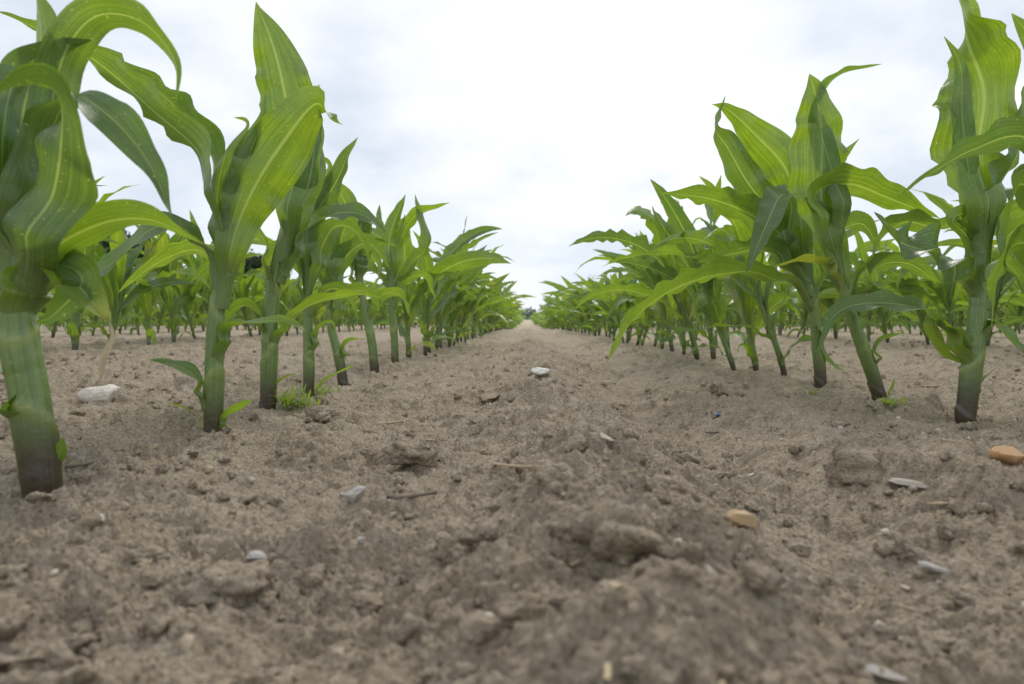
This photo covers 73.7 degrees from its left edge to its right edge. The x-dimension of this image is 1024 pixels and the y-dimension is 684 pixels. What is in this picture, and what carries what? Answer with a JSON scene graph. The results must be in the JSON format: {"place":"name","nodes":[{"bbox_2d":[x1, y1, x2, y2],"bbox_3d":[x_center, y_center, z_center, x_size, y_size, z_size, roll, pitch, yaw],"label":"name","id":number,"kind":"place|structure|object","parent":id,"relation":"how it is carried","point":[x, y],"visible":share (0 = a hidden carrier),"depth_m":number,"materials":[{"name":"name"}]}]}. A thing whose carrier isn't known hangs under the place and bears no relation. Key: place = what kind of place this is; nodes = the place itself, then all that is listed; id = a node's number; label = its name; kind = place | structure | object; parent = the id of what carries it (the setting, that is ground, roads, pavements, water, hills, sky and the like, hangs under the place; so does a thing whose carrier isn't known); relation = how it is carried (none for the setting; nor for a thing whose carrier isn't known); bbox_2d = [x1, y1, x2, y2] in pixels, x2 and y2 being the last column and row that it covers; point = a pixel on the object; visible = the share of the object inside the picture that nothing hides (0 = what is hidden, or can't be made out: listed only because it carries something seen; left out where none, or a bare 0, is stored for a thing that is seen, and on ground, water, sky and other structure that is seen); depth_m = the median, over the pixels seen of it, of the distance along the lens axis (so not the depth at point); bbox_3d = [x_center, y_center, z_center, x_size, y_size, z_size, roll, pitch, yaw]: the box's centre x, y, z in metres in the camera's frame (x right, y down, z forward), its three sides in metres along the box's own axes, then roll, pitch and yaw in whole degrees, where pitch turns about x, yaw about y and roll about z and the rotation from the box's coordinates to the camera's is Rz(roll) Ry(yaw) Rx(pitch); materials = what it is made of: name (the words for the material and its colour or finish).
{"place":"outdoors","nodes":[
{"label":"outdoors","id":0,"kind":"place"},
{"bbox_2d":[0,319,1023,683],"bbox_3d":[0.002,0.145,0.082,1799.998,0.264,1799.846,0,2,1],"label":"soil","id":1,"kind":"structure","parent":0,"point":[744,629],"depth_m":0.37,"materials":[{"name":"brown soil"}]},
{"bbox_2d":[0,643,45,667],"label":"soil clod","id":2,"kind":"object","parent":1,"relation":"on","point":[9,654],"visible":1,"depth_m":0.21,"materials":[{"name":"brown soil"}]},
{"bbox_2d":[76,384,120,402],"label":"white stone","id":3,"kind":"object","parent":1,"relation":"on","point":[107,393],"visible":0.89,"depth_m":0.84,"materials":[{"name":"white stone"}]},
{"bbox_2d":[97,513,105,522],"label":"pale stone","id":4,"kind":"object","parent":1,"relation":"on","point":[103,517],"visible":0.15,"depth_m":0.34,"materials":[{"name":"beige stone"}]},
{"bbox_2d":[0,0,204,498],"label":"maize plant","id":5,"kind":"object","parent":1,"relation":"on","point":[54,218],"visible":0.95,"depth_m":0.40,"materials":[{"name":"green plant"}]},
{"bbox_2d":[99,229,144,266],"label":"field edge tree","id":6,"kind":"object","parent":1,"relation":"on","point":[105,245],"depth_m":45.26,"materials":[{"name":"green plant"}]},
{"bbox_2d":[125,541,172,564],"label":"soil clod","id":7,"kind":"object","parent":1,"relation":"on","point":[137,552],"visible":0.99,"depth_m":0.29,"materials":[{"name":"brown soil"}]},
{"bbox_2d":[0,11,341,432],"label":"maize plant","id":8,"kind":"object","parent":1,"relation":"on","point":[260,165],"visible":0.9,"depth_m":0.63,"materials":[{"name":"green plant"}]},
{"bbox_2d":[177,559,278,608],"bbox_3d":[-0.113,0.099,0.277,0.037,0.018,0.029,0,2,1],"label":"soil clod","id":9,"kind":"object","parent":1,"relation":"on","point":[237,585],"visible":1,"depth_m":0.27,"materials":[{"name":"brown soil"}]},
{"bbox_2d":[235,249,269,291],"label":"field edge tree","id":10,"kind":"object","parent":1,"relation":"on","point":[254,262],"visible":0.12,"depth_m":58.42,"materials":[{"name":"green plant"}]},
{"bbox_2d":[245,550,267,560],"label":"grey stone","id":11,"kind":"object","parent":1,"relation":"on","point":[255,555],"visible":0.91,"depth_m":0.31,"materials":[{"name":"grey stone"}]},
{"bbox_2d":[190,2,385,409],"bbox_3d":[-0.252,-0.146,0.775,0.221,0.476,0.046,0,2,1],"label":"maize plant","id":12,"kind":"object","parent":1,"relation":"on","point":[281,72],"visible":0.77,"depth_m":0.77,"materials":[{"name":"green plant"}]},
{"bbox_2d":[268,384,324,408],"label":"grass weed","id":13,"kind":"object","parent":1,"relation":"on","point":[284,400],"depth_m":0.75,"materials":[{"name":"green plant"}]},
{"bbox_2d":[279,382,339,396],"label":"grass weed","id":14,"kind":"object","parent":1,"relation":"on","point":[323,390],"depth_m":0.97,"materials":[{"name":"green plant"}]},
{"bbox_2d":[259,137,370,396],"bbox_3d":[-0.263,-0.092,0.917,0.150,0.366,0.037,0,2,1],"label":"maize plant","id":15,"kind":"object","parent":1,"relation":"on","point":[309,266],"visible":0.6,"depth_m":0.91,"materials":[{"name":"green plant"}]},
{"bbox_2d":[305,405,339,422],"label":"soil clod","id":16,"kind":"object","parent":1,"relation":"on","point":[323,413],"visible":0.95,"depth_m":0.69,"materials":[{"name":"brown soil"}]},
{"bbox_2d":[318,184,389,386],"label":"maize plant","id":17,"kind":"object","parent":1,"relation":"on","point":[347,245],"visible":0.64,"depth_m":1.08,"materials":[{"name":"green plant"}]},
{"bbox_2d":[344,486,365,503],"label":"grey stone","id":18,"kind":"object","parent":1,"relation":"on","point":[354,495],"visible":1,"depth_m":0.39,"materials":[{"name":"grey stone"}]},
{"bbox_2d":[355,537,365,543],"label":"pale stone","id":19,"kind":"object","parent":1,"relation":"on","point":[361,540],"visible":1,"depth_m":0.31,"materials":[{"name":"grey stone"}]},
{"bbox_2d":[321,217,409,372],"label":"maize plant","id":20,"kind":"object","parent":1,"relation":"on","point":[358,266],"visible":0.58,"depth_m":1.30,"materials":[{"name":"green plant"}]},
{"bbox_2d":[350,589,385,615],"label":"soil clod","id":21,"kind":"object","parent":1,"relation":"on","point":[365,602],"visible":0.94,"depth_m":0.26,"materials":[{"name":"brown soil"}]},
{"bbox_2d":[370,194,447,362],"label":"maize plant","id":22,"kind":"object","parent":1,"relation":"on","point":[397,228],"visible":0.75,"depth_m":1.52,"materials":[{"name":"green plant"}]},
{"bbox_2d":[384,441,441,466],"bbox_3d":[-0.074,0.082,0.505,0.043,0.019,0.031,0,2,1],"label":"soil clod","id":23,"kind":"object","parent":1,"relation":"on","point":[401,453],"visible":1,"depth_m":0.50,"materials":[{"name":"brown soil"}]},
{"bbox_2d":[353,232,497,352],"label":"maize plant","id":24,"kind":"object","parent":1,"relation":"on","point":[465,247],"visible":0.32,"depth_m":2.05,"materials":[{"name":"green plant"}]},
{"bbox_2d":[368,204,510,357],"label":"maize plant","id":25,"kind":"object","parent":1,"relation":"on","point":[453,263],"visible":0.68,"depth_m":1.66,"materials":[{"name":"green plant"}]},
{"bbox_2d":[381,226,514,355],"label":"maize plant","id":26,"kind":"object","parent":1,"relation":"on","point":[458,243],"visible":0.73,"depth_m":1.94,"materials":[{"name":"green plant"}]},
{"bbox_2d":[369,246,526,348],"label":"maize plant","id":27,"kind":"object","parent":1,"relation":"on","point":[452,282],"visible":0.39,"depth_m":2.22,"materials":[{"name":"green plant"}]},
{"bbox_2d":[437,543,470,564],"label":"soil clod","id":28,"kind":"object","parent":1,"relation":"on","point":[455,553],"visible":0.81,"depth_m":0.29,"materials":[{"name":"brown soil"}]},
{"bbox_2d":[433,268,479,347],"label":"maize plant","id":29,"kind":"object","parent":1,"relation":"on","point":[447,308],"visible":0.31,"depth_m":2.40,"materials":[{"name":"green plant"}]},
{"bbox_2d":[458,518,504,545],"bbox_3d":[-0.013,0.085,0.303,0.020,0.012,0.014,1,2,22],"label":"soil clod","id":30,"kind":"object","parent":1,"relation":"on","point":[489,530],"visible":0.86,"depth_m":0.30,"materials":[{"name":"brown soil"}]},
{"bbox_2d":[476,390,500,403],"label":"soil clod","id":31,"kind":"object","parent":1,"relation":"on","point":[491,396],"visible":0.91,"depth_m":0.87,"materials":[{"name":"brown soil"}]},
{"bbox_2d":[68,385,942,499],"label":"twigs","id":32,"kind":"object","parent":1,"relation":"on","point":[410,496],"visible":0.99,"depth_m":0.36,"materials":[{"name":"brown wood"}]},
{"bbox_2d":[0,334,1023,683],"bbox_3d":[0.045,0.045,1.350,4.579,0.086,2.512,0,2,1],"label":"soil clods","id":33,"kind":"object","parent":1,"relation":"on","point":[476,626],"visible":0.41,"depth_m":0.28,"materials":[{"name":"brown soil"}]},
{"bbox_2d":[54,353,969,683],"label":"dry straw litter","id":34,"kind":"object","parent":1,"relation":"on","point":[608,663],"visible":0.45,"depth_m":0.28,"materials":[{"name":"beige plant"}]},
{"bbox_2d":[493,590,550,628],"bbox_3d":[0.005,0.088,0.222,0.022,0.012,0.013,0,2,1],"label":"soil clod","id":35,"kind":"object","parent":1,"relation":"on","point":[510,609],"visible":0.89,"depth_m":0.22,"materials":[{"name":"brown soil"}]},
{"bbox_2d":[29,338,1023,683],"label":"pebbles","id":36,"kind":"object","parent":1,"relation":"on","point":[617,586],"visible":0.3,"depth_m":0.29,"materials":[{"name":"stone"}]},
{"bbox_2d":[521,306,535,319],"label":"distant trees","id":37,"kind":"object","parent":1,"relation":"on","point":[529,313],"visible":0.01,"depth_m":209.38,"materials":[{"name":"grey"}]},
{"bbox_2d":[530,367,549,375],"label":"white chalk stone","id":38,"kind":"object","parent":1,"relation":"on","point":[539,371],"visible":1,"depth_m":0.99,"materials":[{"name":"white stone"}]},
{"bbox_2d":[529,462,577,490],"bbox_3d":[0.021,0.071,0.343,0.026,0.018,0.020,0,2,1],"label":"soil clod","id":39,"kind":"object","parent":1,"relation":"on","point":[547,473],"visible":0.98,"depth_m":0.34,"materials":[{"name":"brown soil"}]},
{"bbox_2d":[600,432,613,440],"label":"tan stone","id":40,"kind":"object","parent":1,"relation":"on","point":[604,436],"visible":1,"depth_m":0.44,"materials":[{"name":"beige stone"}]},
{"bbox_2d":[561,498,664,580],"bbox_3d":[0.038,0.077,0.266,0.030,0.033,0.045,-2,2,-39],"label":"soil clod","id":41,"kind":"object","parent":1,"relation":"on","point":[605,531],"visible":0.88,"depth_m":0.26,"materials":[{"name":"brown soil"}]},
{"bbox_2d":[593,249,681,348],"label":"maize plant","id":42,"kind":"object","parent":1,"relation":"on","point":[657,314],"visible":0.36,"depth_m":2.35,"materials":[{"name":"green plant"}]},
{"bbox_2d":[570,198,735,359],"bbox_3d":[0.409,-0.161,1.736,0.485,0.463,0.363,-1,2,-25],"label":"maize plant","id":43,"kind":"object","parent":1,"relation":"on","point":[624,238],"visible":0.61,"depth_m":1.77,"materials":[{"name":"green plant"}]},
{"bbox_2d":[629,218,679,351],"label":"maize plant","id":44,"kind":"object","parent":1,"relation":"on","point":[661,307],"visible":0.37,"depth_m":2.10,"materials":[{"name":"green plant"}]},
{"bbox_2d":[614,241,732,354],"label":"maize plant","id":45,"kind":"object","parent":1,"relation":"on","point":[630,276],"visible":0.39,"depth_m":1.99,"materials":[{"name":"green plant"}]},
{"bbox_2d":[670,447,699,464],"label":"soil clod","id":46,"kind":"object","parent":1,"relation":"on","point":[681,456],"visible":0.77,"depth_m":0.57,"materials":[{"name":"brown soil"}]},
{"bbox_2d":[608,203,768,358],"bbox_3d":[0.418,-0.158,1.718,0.466,0.440,0.309,-1,2,-31],"label":"maize plant","id":47,"kind":"object","parent":1,"relation":"on","point":[662,225],"visible":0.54,"depth_m":1.64,"materials":[{"name":"green plant"}]},
{"bbox_2d":[650,176,770,370],"bbox_3d":[0.489,-0.166,1.437,0.275,0.491,0.482,2,3,44],"label":"maize plant","id":48,"kind":"object","parent":1,"relation":"on","point":[709,296],"visible":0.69,"depth_m":1.46,"materials":[{"name":"green plant"}]},
{"bbox_2d":[706,381,728,395],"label":"soil clod","id":49,"kind":"object","parent":1,"relation":"on","point":[718,388],"visible":0.98,"depth_m":0.87,"materials":[{"name":"brown soil"}]},
{"bbox_2d":[684,218,797,370],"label":"maize plant","id":50,"kind":"object","parent":1,"relation":"on","point":[745,303],"visible":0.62,"depth_m":1.33,"materials":[{"name":"green plant"}]},
{"bbox_2d":[604,139,878,375],"bbox_3d":[0.407,-0.141,1.250,0.449,0.429,0.212,1,2,37],"label":"maize plant","id":51,"kind":"object","parent":1,"relation":"on","point":[741,230],"visible":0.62,"depth_m":1.21,"materials":[{"name":"green plant"}]},
{"bbox_2d":[606,97,879,387],"bbox_3d":[0.350,-0.148,1.006,0.444,0.467,0.188,0,2,1],"label":"maize plant","id":52,"kind":"object","parent":1,"relation":"on","point":[759,200],"visible":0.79,"depth_m":1.05,"materials":[{"name":"green plant"}]},
{"bbox_2d":[727,510,758,527],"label":"brown stone","id":53,"kind":"object","parent":1,"relation":"on","point":[738,518],"visible":0.96,"depth_m":0.32,"materials":[{"name":"brown stone"}]},
{"bbox_2d":[738,560,780,593],"bbox_3d":[0.075,0.071,0.206,0.013,0.009,0.011,0,2,1],"label":"soil clod","id":54,"kind":"object","parent":1,"relation":"on","point":[753,572],"visible":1,"depth_m":0.20,"materials":[{"name":"brown soil"}]},
{"bbox_2d":[823,441,883,486],"bbox_3d":[0.244,0.087,0.472,0.048,0.035,0.040,0,2,1],"label":"soil clod","id":55,"kind":"object","parent":1,"relation":"on","point":[851,462],"visible":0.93,"depth_m":0.47,"materials":[{"name":"brown soil"}]},
{"bbox_2d":[775,64,961,399],"bbox_3d":[0.477,-0.136,0.889,0.274,0.450,0.048,0,2,1],"label":"maize plant","id":56,"kind":"object","parent":1,"relation":"on","point":[825,182],"visible":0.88,"depth_m":0.88,"materials":[{"name":"green plant"}]},
{"bbox_2d":[866,663,908,680],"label":"flat slate stone","id":57,"kind":"object","parent":1,"relation":"on","point":[876,669],"visible":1,"depth_m":0.20,"materials":[{"name":"grey stone"}]},
{"bbox_2d":[875,397,915,405],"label":"grass weed","id":58,"kind":"object","parent":1,"relation":"on","point":[887,402],"depth_m":0.80,"materials":[{"name":"green plant"}]},
{"bbox_2d":[890,541,915,559],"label":"soil clod","id":59,"kind":"object","parent":1,"relation":"on","point":[902,551],"visible":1,"depth_m":0.32,"materials":[{"name":"brown soil"}]},
{"bbox_2d":[887,477,929,488],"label":"flat slate stone","id":60,"kind":"object","parent":1,"relation":"on","point":[906,482],"visible":0.98,"depth_m":0.44,"materials":[{"name":"grey stone"}]},
{"bbox_2d":[820,0,1023,423],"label":"maize plant","id":61,"kind":"object","parent":1,"relation":"on","point":[976,96],"visible":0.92,"depth_m":0.71,"materials":[{"name":"green plant"}]},
{"bbox_2d":[917,561,950,572],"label":"flat slate stone","id":62,"kind":"object","parent":1,"relation":"on","point":[928,566],"visible":1,"depth_m":0.31,"materials":[{"name":"grey stone"}]},
{"bbox_2d":[898,13,1023,325],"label":"maize plant","id":63,"kind":"object","parent":1,"relation":"on","point":[1001,134],"visible":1,"depth_m":0.56,"materials":[{"name":"green plant"}]},
{"bbox_2d":[989,445,1023,465],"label":"orange flint stone","id":64,"kind":"object","parent":1,"relation":"on","point":[1010,455],"visible":0.98,"depth_m":0.43,"materials":[{"name":"orange stone"}]},
{"bbox_2d":[0,0,1023,311],"label":"sky","id":65,"kind":"structure","parent":0,"point":[543,123],"materials":[{"name":"white"}]},
{"bbox_2d":[38,176,1023,349],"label":"maize field","id":66,"kind":"structure","parent":0,"point":[171,297],"depth_m":2.62,"materials":[{"name":"green plant"}]}
]}

